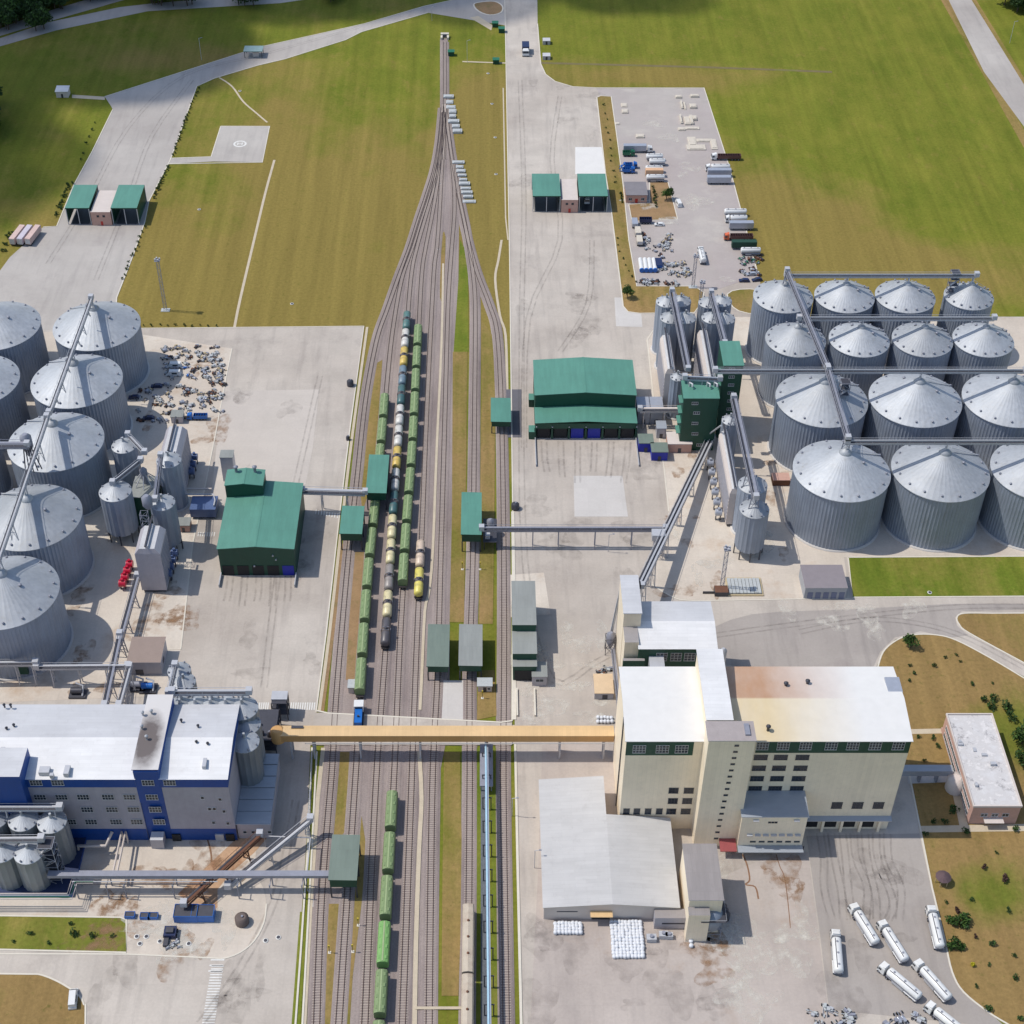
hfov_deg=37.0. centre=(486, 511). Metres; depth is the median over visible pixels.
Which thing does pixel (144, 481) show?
green tower
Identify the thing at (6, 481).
grain silo
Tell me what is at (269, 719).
equipment rack
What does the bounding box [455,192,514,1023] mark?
railway track
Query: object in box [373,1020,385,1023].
hopper wagon
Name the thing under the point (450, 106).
slab pile
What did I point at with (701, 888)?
filter house
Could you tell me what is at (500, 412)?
loading shed
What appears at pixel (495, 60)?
hut
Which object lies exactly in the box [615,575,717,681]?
elevator house
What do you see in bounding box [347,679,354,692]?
kiosk
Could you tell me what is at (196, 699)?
silo
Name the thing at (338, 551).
path
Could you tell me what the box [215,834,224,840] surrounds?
doorway
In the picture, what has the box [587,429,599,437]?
door
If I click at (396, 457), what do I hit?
tank wagon
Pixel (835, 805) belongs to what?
window
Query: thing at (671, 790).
window
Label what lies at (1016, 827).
shrub
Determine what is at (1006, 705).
shrub
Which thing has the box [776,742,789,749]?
window
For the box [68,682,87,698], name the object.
motor skid
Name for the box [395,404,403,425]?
tank wagon
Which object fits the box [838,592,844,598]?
door
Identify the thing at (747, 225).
trailer
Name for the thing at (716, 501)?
fan unit
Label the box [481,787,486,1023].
cable trench
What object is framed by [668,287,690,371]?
conveyor
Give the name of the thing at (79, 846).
pipe run
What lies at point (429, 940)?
railway track
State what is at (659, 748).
window
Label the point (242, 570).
door
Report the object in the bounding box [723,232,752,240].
lorry
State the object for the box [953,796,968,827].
path
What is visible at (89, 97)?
path
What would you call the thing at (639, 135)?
slab pile
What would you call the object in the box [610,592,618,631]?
conveyor
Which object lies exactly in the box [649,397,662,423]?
service hut
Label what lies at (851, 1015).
scrap machine
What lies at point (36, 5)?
tree
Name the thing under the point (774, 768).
window
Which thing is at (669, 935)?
machine crate
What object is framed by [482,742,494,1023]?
pipe bridge
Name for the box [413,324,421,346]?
hopper wagon
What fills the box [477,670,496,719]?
grass strip
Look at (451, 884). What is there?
grass strip
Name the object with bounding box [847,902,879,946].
tanker truck
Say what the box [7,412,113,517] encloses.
grain silo
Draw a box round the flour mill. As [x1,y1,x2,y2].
[613,649,912,852]
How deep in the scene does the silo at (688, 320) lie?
587.59 m
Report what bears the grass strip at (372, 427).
on the track bed
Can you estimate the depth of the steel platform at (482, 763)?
446.36 m
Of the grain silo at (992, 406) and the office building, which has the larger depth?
the grain silo at (992, 406)
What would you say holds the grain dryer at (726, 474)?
on the apron at (565, 286)
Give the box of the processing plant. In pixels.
[0,694,240,848]
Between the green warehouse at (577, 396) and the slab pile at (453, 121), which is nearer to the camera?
the green warehouse at (577, 396)
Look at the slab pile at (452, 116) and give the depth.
755.03 m
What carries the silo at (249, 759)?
on the apron at (262, 635)
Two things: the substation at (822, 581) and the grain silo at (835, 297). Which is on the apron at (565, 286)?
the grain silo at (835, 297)
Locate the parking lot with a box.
[597,89,756,288]
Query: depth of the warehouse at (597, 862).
418.13 m
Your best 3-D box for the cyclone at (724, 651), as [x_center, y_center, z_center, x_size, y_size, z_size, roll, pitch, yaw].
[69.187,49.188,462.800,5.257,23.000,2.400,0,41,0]
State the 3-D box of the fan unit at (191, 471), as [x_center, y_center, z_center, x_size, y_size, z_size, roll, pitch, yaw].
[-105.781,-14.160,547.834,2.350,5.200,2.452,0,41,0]
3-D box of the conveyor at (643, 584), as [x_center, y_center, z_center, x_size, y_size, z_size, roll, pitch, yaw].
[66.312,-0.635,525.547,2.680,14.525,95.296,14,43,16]
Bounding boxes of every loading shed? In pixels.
[328,834,360,897]
[339,506,364,549]
[366,454,389,509]
[426,624,449,680]
[458,624,482,679]
[461,492,481,551]
[491,398,510,432]
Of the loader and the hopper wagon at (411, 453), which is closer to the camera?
the loader
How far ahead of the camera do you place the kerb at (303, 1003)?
415.62 m
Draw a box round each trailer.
[9,224,24,245]
[16,224,32,245]
[24,224,41,245]
[631,218,637,227]
[635,226,640,236]
[636,235,642,245]
[639,216,651,223]
[645,165,662,167]
[645,168,663,175]
[646,153,662,159]
[646,174,664,181]
[649,158,665,165]
[707,168,731,174]
[707,175,730,184]
[724,208,746,215]
[729,220,753,230]
[731,239,756,248]
[741,247,760,255]
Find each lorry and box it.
[186,412,207,420]
[522,41,529,56]
[584,197,589,203]
[622,149,634,156]
[622,166,634,173]
[623,143,652,152]
[625,161,637,168]
[711,152,740,160]
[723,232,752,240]
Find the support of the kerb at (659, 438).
on the apron at (565, 286)
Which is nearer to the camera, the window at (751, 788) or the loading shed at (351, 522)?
the window at (751, 788)
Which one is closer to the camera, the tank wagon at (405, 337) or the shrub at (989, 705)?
the shrub at (989, 705)
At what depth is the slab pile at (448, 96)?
771.08 m
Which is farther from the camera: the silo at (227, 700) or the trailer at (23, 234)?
the trailer at (23, 234)
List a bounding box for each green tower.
[132,467,161,525]
[675,380,719,449]
[715,341,743,437]
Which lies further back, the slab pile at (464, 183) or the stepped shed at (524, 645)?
the slab pile at (464, 183)
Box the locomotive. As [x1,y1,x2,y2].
[353,700,363,725]
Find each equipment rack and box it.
[259,709,280,753]
[271,691,289,719]
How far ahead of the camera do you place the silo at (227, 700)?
435.48 m
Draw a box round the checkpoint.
[243,46,263,56]
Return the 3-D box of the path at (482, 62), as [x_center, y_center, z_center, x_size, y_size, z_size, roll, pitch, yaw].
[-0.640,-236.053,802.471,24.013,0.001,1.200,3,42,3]
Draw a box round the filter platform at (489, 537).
[483,518,496,549]
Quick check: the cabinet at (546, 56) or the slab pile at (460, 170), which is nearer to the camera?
the slab pile at (460, 170)
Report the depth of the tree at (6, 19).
825.26 m
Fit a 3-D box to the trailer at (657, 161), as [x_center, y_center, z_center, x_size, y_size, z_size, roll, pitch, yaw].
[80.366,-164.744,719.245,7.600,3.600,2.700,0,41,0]
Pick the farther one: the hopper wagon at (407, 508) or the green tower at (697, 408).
the green tower at (697, 408)
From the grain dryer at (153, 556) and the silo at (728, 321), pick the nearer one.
the grain dryer at (153, 556)
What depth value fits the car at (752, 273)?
648.41 m
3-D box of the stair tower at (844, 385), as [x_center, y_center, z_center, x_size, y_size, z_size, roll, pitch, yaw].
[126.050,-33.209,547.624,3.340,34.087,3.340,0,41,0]
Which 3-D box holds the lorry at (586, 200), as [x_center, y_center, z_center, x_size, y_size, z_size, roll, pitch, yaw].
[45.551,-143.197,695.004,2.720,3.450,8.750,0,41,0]
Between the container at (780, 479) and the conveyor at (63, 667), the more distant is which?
the container at (780, 479)
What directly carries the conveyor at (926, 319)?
on the grain silo at (854, 345)
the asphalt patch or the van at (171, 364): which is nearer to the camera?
the asphalt patch
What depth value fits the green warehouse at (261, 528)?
512.19 m
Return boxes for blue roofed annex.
[235,754,280,837]
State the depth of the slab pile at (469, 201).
693.90 m
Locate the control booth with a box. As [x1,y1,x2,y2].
[532,662,547,685]
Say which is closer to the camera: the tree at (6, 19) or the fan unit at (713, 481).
the fan unit at (713, 481)
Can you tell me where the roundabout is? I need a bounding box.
[474,1,501,14]
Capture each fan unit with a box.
[118,578,126,589]
[120,571,128,582]
[123,565,130,576]
[125,559,133,569]
[168,568,172,580]
[170,548,178,560]
[170,561,174,573]
[171,554,176,566]
[188,466,194,478]
[190,459,196,470]
[191,452,197,463]
[706,457,713,469]
[708,467,714,479]
[710,477,716,489]
[711,487,718,499]
[713,497,720,509]
[715,507,721,519]
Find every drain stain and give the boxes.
[207,840,211,862]
[742,854,758,898]
[776,854,790,927]
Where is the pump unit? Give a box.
[703,585,728,596]
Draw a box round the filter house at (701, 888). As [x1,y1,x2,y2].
[679,844,723,940]
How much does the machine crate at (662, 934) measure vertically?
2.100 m
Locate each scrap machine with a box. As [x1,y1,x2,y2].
[165,401,174,407]
[175,383,185,388]
[184,403,194,406]
[190,367,198,372]
[210,406,217,412]
[603,665,612,671]
[806,1008,818,1016]
[821,1003,829,1017]
[825,1006,837,1015]
[841,1007,851,1014]
[841,1012,856,1018]
[842,1017,854,1023]
[882,1018,895,1023]
[893,1012,903,1023]
[896,1010,908,1023]
[911,1011,917,1020]
[911,1013,926,1023]
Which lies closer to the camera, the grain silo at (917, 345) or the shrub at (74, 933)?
the shrub at (74, 933)
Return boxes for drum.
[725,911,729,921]
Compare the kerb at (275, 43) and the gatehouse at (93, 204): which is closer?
the gatehouse at (93, 204)
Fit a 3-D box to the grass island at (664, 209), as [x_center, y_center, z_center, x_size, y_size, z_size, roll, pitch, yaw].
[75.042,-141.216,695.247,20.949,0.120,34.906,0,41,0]
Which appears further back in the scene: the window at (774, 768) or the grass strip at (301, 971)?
the window at (774, 768)
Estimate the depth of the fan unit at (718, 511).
529.53 m
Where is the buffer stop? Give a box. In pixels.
[441,33,448,39]
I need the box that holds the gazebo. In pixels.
[935,870,950,886]
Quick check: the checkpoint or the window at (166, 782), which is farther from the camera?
the checkpoint
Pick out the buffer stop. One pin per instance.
(444, 35)
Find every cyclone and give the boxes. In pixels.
[604,631,615,653]
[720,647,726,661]
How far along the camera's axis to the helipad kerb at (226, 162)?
722.82 m
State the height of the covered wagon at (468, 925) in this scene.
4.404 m
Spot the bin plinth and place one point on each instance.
(64, 887)
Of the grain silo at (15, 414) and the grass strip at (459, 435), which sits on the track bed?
the grass strip at (459, 435)
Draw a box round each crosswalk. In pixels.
[202,965,223,1022]
[208,959,223,971]
[257,702,268,708]
[289,702,314,709]
[315,509,337,517]
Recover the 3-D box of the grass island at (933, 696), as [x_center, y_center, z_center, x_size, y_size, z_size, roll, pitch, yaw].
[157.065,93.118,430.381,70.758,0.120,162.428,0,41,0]
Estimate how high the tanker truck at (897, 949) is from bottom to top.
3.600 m
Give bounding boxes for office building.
[941,713,1022,823]
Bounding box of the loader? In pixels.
[162,926,177,946]
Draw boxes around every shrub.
[69,927,77,936]
[89,931,95,938]
[944,915,959,925]
[946,935,961,950]
[949,804,960,813]
[958,912,971,928]
[960,942,965,950]
[961,826,969,833]
[983,1004,992,1010]
[987,700,996,711]
[989,940,996,945]
[990,693,998,702]
[1001,699,1012,711]
[1002,873,1007,882]
[1006,710,1018,721]
[1013,825,1019,831]
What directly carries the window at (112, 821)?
in the processing plant
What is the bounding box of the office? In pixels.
[624,182,647,202]
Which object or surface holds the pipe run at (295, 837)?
on the apron at (262, 635)
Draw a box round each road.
[0,0,121,35]
[0,0,298,45]
[0,0,505,329]
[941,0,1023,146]
[949,0,1023,125]
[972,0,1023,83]
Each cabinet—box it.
[543,38,549,44]
[543,53,549,59]
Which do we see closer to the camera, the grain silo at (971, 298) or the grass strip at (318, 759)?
the grass strip at (318, 759)
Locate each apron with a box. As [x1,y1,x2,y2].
[0,327,519,1023]
[505,0,1023,1023]
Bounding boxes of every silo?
[0,301,50,394]
[0,356,31,452]
[0,440,12,494]
[0,484,94,595]
[0,556,73,680]
[0,812,11,836]
[0,843,22,890]
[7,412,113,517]
[8,811,38,844]
[14,843,52,891]
[30,354,132,451]
[37,811,75,864]
[53,301,149,393]
[99,480,139,545]
[111,437,140,487]
[150,493,183,554]
[156,451,190,512]
[167,661,191,697]
[174,672,196,696]
[174,696,189,703]
[188,696,204,703]
[203,696,220,703]
[219,696,235,703]
[234,696,259,723]
[235,730,264,786]
[238,715,265,761]
[650,293,674,354]
[654,309,677,369]
[665,370,681,420]
[673,293,690,311]
[675,309,695,372]
[692,296,718,354]
[700,310,717,360]
[714,310,734,365]
[715,293,731,312]
[715,413,738,463]
[730,475,767,534]
[733,498,768,562]
[745,279,812,364]
[756,321,825,407]
[767,374,867,472]
[783,440,890,552]
[811,279,874,358]
[823,321,889,398]
[860,374,961,468]
[870,279,935,365]
[880,445,989,552]
[884,321,952,380]
[936,279,993,337]
[944,321,1013,397]
[953,374,1023,469]
[977,445,1023,550]
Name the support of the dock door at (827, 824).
in the flour mill
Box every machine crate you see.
[646,934,656,942]
[659,931,667,938]
[665,931,672,939]
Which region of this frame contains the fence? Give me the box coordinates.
[306,754,311,834]
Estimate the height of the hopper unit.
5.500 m
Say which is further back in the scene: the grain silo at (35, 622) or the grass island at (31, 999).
the grain silo at (35, 622)
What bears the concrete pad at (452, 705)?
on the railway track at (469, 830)
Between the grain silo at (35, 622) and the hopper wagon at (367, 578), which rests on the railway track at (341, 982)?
the hopper wagon at (367, 578)
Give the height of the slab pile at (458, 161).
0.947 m
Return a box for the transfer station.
[651,529,665,559]
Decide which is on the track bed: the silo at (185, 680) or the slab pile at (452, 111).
the slab pile at (452, 111)
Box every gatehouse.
[65,185,146,225]
[532,174,607,212]
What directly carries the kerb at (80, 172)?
on the ground at (891, 144)
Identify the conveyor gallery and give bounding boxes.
[270,725,613,758]
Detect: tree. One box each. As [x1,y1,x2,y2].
[0,0,16,19]
[0,0,24,23]
[0,3,18,29]
[0,7,15,28]
[17,0,35,7]
[19,0,33,17]
[23,11,42,29]
[26,1,47,13]
[34,7,52,28]
[41,0,52,6]
[54,0,68,8]
[232,0,251,5]
[622,284,634,297]
[661,186,673,199]
[903,633,919,647]
[1008,0,1023,11]
[1012,725,1023,743]
[1014,747,1023,766]
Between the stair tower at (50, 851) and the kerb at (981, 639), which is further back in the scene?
the kerb at (981, 639)
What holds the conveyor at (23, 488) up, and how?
on the grain silo at (50, 526)
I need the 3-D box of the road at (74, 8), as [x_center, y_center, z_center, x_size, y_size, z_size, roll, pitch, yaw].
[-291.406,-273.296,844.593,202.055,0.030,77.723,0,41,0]
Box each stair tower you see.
[37,836,64,883]
[838,378,850,399]
[945,269,960,295]
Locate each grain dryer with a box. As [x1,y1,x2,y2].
[135,515,171,591]
[161,416,191,487]
[657,327,675,406]
[693,321,715,376]
[715,423,737,525]
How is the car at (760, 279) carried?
on the apron at (565, 286)
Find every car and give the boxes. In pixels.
[128,394,139,399]
[143,415,154,420]
[151,383,162,387]
[654,222,663,225]
[739,278,749,282]
[746,271,756,275]
[751,277,762,281]
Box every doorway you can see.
[172,834,181,840]
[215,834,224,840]
[225,834,234,840]
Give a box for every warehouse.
[216,465,304,574]
[528,357,636,438]
[539,776,685,928]
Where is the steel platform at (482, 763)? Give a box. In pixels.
[480,744,492,790]
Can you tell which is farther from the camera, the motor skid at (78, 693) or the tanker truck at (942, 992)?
the motor skid at (78, 693)
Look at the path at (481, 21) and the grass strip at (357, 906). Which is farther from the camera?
the path at (481, 21)
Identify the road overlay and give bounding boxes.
[715,604,1023,665]
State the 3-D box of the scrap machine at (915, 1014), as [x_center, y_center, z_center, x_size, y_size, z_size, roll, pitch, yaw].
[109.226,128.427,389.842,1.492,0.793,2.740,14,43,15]
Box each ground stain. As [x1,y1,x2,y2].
[154,914,164,934]
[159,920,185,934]
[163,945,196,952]
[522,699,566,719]
[733,966,761,1023]
[754,935,799,973]
[819,615,848,628]
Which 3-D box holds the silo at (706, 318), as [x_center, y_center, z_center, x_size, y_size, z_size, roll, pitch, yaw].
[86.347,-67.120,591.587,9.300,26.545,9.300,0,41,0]
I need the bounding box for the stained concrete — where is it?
[178,838,265,909]
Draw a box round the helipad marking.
[233,141,246,146]
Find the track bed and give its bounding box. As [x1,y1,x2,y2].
[307,38,458,1023]
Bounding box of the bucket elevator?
[139,494,152,527]
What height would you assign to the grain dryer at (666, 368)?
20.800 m
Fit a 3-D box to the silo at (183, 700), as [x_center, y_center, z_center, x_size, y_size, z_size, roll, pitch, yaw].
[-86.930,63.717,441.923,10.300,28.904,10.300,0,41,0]
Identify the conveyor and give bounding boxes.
[0,412,49,568]
[0,439,30,448]
[0,658,39,685]
[0,802,63,817]
[0,833,45,849]
[32,661,130,686]
[45,293,94,415]
[101,629,126,703]
[109,456,143,485]
[115,662,135,703]
[116,571,139,651]
[124,430,147,454]
[152,451,163,501]
[165,660,178,693]
[168,686,252,699]
[179,828,263,907]
[224,813,313,889]
[302,486,367,514]
[479,524,668,549]
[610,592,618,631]
[611,647,618,703]
[637,405,677,428]
[639,434,715,600]
[639,439,709,600]
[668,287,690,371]
[682,373,722,384]
[707,288,727,340]
[712,366,1023,377]
[729,393,759,508]
[782,266,829,368]
[784,271,979,281]
[796,314,997,324]
[825,364,851,448]
[844,440,1023,448]
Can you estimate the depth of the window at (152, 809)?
421.74 m
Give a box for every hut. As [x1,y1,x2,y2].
[55,85,69,97]
[448,49,454,55]
[492,21,498,27]
[493,57,498,63]
[498,26,504,32]
[636,397,650,423]
[638,434,653,451]
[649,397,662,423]
[650,442,668,460]
[655,421,666,437]
[666,432,692,452]
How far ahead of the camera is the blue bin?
653.05 m
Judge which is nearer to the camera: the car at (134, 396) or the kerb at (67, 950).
the kerb at (67, 950)
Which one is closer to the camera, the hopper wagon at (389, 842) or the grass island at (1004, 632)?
the hopper wagon at (389, 842)
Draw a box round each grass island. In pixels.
[0,916,125,951]
[0,975,84,1023]
[597,96,701,312]
[629,182,676,220]
[728,289,753,312]
[849,557,1023,596]
[879,635,1023,1023]
[957,614,1023,661]
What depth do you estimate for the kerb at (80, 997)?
398.34 m
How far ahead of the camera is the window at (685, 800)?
425.67 m
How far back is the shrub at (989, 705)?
466.72 m
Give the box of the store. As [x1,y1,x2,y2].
[593,674,613,698]
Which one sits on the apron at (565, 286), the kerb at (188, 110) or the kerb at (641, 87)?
the kerb at (641, 87)
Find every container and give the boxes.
[124,911,135,918]
[139,912,149,919]
[147,912,158,919]
[173,904,197,922]
[189,496,204,517]
[191,904,215,922]
[202,496,218,517]
[771,473,790,485]
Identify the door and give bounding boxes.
[135,670,143,674]
[222,566,234,574]
[237,566,249,574]
[252,566,264,574]
[267,566,279,574]
[282,566,294,574]
[537,429,549,437]
[554,429,566,437]
[571,429,583,437]
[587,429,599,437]
[604,429,616,437]
[621,429,633,437]
[806,822,817,826]
[807,592,812,598]
[815,592,820,598]
[822,592,828,598]
[824,822,836,826]
[830,592,836,598]
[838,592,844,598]
[843,822,854,826]
[861,822,873,826]
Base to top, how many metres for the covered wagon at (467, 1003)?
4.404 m
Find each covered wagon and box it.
[461,973,473,1023]
[462,903,474,973]
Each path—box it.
[72,95,104,99]
[219,77,266,122]
[233,160,274,326]
[303,748,324,1023]
[318,327,367,710]
[412,751,423,1023]
[415,1006,460,1008]
[419,263,443,709]
[462,61,505,63]
[470,16,491,29]
[494,240,507,388]
[503,88,508,239]
[541,62,831,72]
[908,776,947,783]
[911,729,941,733]
[919,824,1023,831]
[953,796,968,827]
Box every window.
[29,780,42,785]
[33,794,46,799]
[50,780,64,785]
[55,794,67,799]
[68,819,76,824]
[76,794,89,799]
[80,807,93,812]
[84,819,97,824]
[101,794,114,799]
[105,807,118,812]
[109,819,122,824]
[123,794,135,799]
[127,807,139,812]
[130,819,142,824]
[141,780,154,785]
[145,794,158,799]
[149,807,161,812]
[152,819,165,824]
[163,780,175,785]
[623,809,629,814]
[632,745,645,752]
[633,809,639,814]
[644,809,650,814]
[656,653,667,660]
[656,745,669,752]
[656,809,662,814]
[666,809,675,813]
[667,798,677,803]
[668,788,678,793]
[670,653,681,660]
[675,745,688,752]
[681,809,690,813]
[682,798,692,803]
[683,788,693,793]
[684,653,695,660]
[748,786,761,790]
[750,776,763,780]
[752,766,765,770]
[754,755,767,759]
[755,742,768,749]
[768,786,781,790]
[770,776,783,780]
[771,766,785,770]
[774,755,787,759]
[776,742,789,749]
[790,786,803,790]
[791,776,805,780]
[793,766,807,770]
[795,755,809,759]
[799,742,812,749]
[824,742,837,749]
[831,802,842,808]
[846,742,859,749]
[851,802,863,808]
[868,742,881,749]
[872,802,884,808]
[891,742,905,749]
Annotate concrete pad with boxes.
[211,389,318,506]
[442,680,462,719]
[510,573,549,616]
[574,476,627,516]
[575,147,604,173]
[614,297,641,326]
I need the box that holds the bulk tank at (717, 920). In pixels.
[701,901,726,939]
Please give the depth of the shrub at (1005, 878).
419.74 m
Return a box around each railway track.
[308,108,443,1023]
[330,112,443,1023]
[356,111,445,1023]
[372,112,445,1023]
[393,106,446,1023]
[420,104,458,1023]
[440,42,448,159]
[441,104,480,1023]
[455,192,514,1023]
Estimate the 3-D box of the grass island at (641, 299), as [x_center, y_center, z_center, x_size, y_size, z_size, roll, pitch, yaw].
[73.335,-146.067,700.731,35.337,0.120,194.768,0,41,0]
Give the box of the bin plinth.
[0,838,86,896]
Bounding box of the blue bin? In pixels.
[655,258,662,268]
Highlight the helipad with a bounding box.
[169,126,268,162]
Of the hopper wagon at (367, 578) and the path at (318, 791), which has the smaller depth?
the path at (318, 791)
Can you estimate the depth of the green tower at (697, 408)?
550.45 m
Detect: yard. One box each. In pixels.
[0,332,230,701]
[0,835,265,957]
[530,744,846,1023]
[646,317,1023,599]
[807,833,1001,1023]
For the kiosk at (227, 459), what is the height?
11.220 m
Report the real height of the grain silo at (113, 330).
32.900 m
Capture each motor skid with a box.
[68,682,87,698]
[129,676,146,692]
[139,677,157,693]
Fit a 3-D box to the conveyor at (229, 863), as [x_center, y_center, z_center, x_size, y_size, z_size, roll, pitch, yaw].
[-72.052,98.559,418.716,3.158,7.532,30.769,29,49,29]
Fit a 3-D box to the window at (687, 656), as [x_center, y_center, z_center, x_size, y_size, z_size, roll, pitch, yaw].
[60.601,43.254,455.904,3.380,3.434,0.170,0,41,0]
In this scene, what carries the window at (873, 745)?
in the flour mill
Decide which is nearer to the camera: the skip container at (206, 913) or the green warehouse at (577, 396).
the skip container at (206, 913)
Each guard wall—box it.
[516,688,517,716]
[534,688,535,716]
[635,438,638,465]
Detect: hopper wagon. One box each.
[354,657,366,698]
[357,622,368,658]
[359,589,371,623]
[362,557,373,589]
[365,527,376,558]
[368,500,379,528]
[373,969,388,1020]
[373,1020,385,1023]
[375,443,384,454]
[376,921,390,968]
[377,418,386,444]
[379,393,388,418]
[379,875,393,920]
[382,831,395,874]
[385,790,397,831]
[398,553,408,588]
[400,523,410,553]
[402,494,412,524]
[404,467,414,495]
[406,441,416,468]
[408,416,417,442]
[410,391,418,416]
[411,368,419,392]
[412,345,420,369]
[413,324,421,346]
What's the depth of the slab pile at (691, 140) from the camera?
736.67 m
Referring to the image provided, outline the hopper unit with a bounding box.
[18,667,28,673]
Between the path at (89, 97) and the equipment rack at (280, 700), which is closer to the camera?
the equipment rack at (280, 700)
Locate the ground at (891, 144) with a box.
[0,0,1023,1023]
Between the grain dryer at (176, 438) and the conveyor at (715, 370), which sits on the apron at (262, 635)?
the grain dryer at (176, 438)
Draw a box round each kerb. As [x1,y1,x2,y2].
[0,904,266,958]
[0,915,126,952]
[0,973,85,1023]
[45,109,112,226]
[105,0,450,96]
[116,12,427,301]
[141,326,363,711]
[167,348,231,649]
[169,126,269,163]
[294,747,312,1023]
[301,751,317,1023]
[316,710,511,722]
[473,1,503,14]
[504,0,512,720]
[511,511,515,718]
[514,744,522,1023]
[537,24,757,270]
[596,95,704,313]
[628,182,677,220]
[647,331,668,511]
[652,584,849,600]
[727,289,753,313]
[847,556,1023,597]
[877,634,1023,1023]
[956,612,1023,662]
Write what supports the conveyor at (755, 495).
on the silo at (751, 527)
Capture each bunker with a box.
[235,912,248,927]
[347,379,353,386]
[511,501,518,510]
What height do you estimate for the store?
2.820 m
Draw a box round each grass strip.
[292,912,306,1023]
[311,756,319,831]
[321,544,342,710]
[325,904,338,1023]
[334,752,349,834]
[346,552,363,679]
[347,817,364,1023]
[361,360,381,505]
[440,232,445,300]
[442,752,461,995]
[450,352,466,621]
[454,241,468,351]
[476,748,480,1023]
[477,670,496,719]
[479,321,494,623]
[491,748,497,1023]
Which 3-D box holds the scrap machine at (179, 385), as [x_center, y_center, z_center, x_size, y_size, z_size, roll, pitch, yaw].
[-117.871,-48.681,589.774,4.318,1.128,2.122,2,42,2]
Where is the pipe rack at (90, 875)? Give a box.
[0,870,328,898]
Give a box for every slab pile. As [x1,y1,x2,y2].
[443,94,453,98]
[446,105,454,108]
[448,119,458,123]
[449,109,455,113]
[449,114,455,118]
[452,124,459,128]
[452,160,464,163]
[453,129,461,133]
[456,169,464,172]
[459,181,469,185]
[461,187,470,189]
[461,190,471,194]
[463,195,472,198]
[463,200,475,202]
[622,109,627,113]
[636,134,643,137]
[683,116,690,124]
[685,127,698,129]
[686,144,705,149]
[687,137,696,144]
[689,103,696,108]
[689,115,693,124]
[690,94,698,97]
[696,139,709,141]
[710,139,717,149]
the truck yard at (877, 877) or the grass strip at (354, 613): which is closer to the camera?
the truck yard at (877, 877)
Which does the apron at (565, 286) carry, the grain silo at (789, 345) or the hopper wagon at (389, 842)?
the grain silo at (789, 345)
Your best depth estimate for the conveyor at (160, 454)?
512.76 m
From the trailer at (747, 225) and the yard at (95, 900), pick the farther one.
the trailer at (747, 225)
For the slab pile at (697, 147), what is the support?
on the parking lot
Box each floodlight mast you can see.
[154,257,169,311]
[688,253,698,287]
[699,279,705,298]
[720,545,730,584]
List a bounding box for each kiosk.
[170,410,184,422]
[178,517,191,531]
[219,450,235,480]
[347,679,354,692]
[477,678,492,691]
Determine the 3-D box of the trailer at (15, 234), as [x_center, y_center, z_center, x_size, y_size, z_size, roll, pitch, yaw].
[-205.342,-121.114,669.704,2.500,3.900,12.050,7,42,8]
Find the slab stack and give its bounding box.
[725,577,763,595]
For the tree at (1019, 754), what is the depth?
448.35 m
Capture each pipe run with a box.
[77,831,112,850]
[113,831,124,869]
[117,831,128,869]
[186,488,215,505]
[264,835,311,890]
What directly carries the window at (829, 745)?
in the flour mill
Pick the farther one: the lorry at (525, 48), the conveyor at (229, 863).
the lorry at (525, 48)
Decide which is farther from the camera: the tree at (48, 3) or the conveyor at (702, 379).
the tree at (48, 3)
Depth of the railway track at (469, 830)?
503.13 m
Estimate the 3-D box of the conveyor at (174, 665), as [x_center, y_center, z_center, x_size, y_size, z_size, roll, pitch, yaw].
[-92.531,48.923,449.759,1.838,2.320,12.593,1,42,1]
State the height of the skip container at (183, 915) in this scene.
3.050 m
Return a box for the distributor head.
[19,433,41,473]
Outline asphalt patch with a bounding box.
[506,389,521,436]
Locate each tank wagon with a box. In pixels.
[380,617,390,649]
[382,590,392,617]
[384,564,393,591]
[386,538,395,564]
[387,514,396,540]
[389,490,398,515]
[390,468,399,492]
[392,446,401,468]
[394,425,402,447]
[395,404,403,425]
[397,384,405,406]
[398,365,406,385]
[400,346,407,366]
[401,328,409,346]
[402,311,410,330]
[414,567,423,599]
[415,539,424,568]
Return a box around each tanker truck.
[697,246,706,264]
[705,163,729,171]
[725,215,747,222]
[830,929,843,974]
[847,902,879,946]
[876,919,908,963]
[876,961,921,1001]
[911,958,951,1002]
[923,1000,960,1023]
[925,905,944,949]
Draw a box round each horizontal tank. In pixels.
[638,257,643,272]
[642,257,648,272]
[647,257,652,272]
[651,257,657,272]
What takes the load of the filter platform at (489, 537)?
on the ground at (891, 144)
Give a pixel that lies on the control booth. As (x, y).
(539, 676)
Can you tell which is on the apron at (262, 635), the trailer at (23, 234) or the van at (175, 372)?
the van at (175, 372)
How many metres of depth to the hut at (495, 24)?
833.93 m
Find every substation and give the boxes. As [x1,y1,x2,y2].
[127,637,167,674]
[799,565,847,598]
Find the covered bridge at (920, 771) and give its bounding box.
[902,765,952,781]
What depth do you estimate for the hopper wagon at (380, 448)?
554.86 m
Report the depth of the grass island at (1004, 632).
492.74 m
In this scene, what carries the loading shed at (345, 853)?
on the track bed
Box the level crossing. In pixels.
[310,713,511,744]
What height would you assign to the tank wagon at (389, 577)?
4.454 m
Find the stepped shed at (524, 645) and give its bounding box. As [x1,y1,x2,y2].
[511,581,536,680]
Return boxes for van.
[68,988,77,1009]
[166,369,180,376]
[167,361,181,368]
[675,199,681,207]
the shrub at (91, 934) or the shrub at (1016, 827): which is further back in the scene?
the shrub at (1016, 827)
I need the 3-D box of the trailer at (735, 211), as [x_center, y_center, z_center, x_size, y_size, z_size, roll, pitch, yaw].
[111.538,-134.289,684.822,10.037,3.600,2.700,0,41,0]

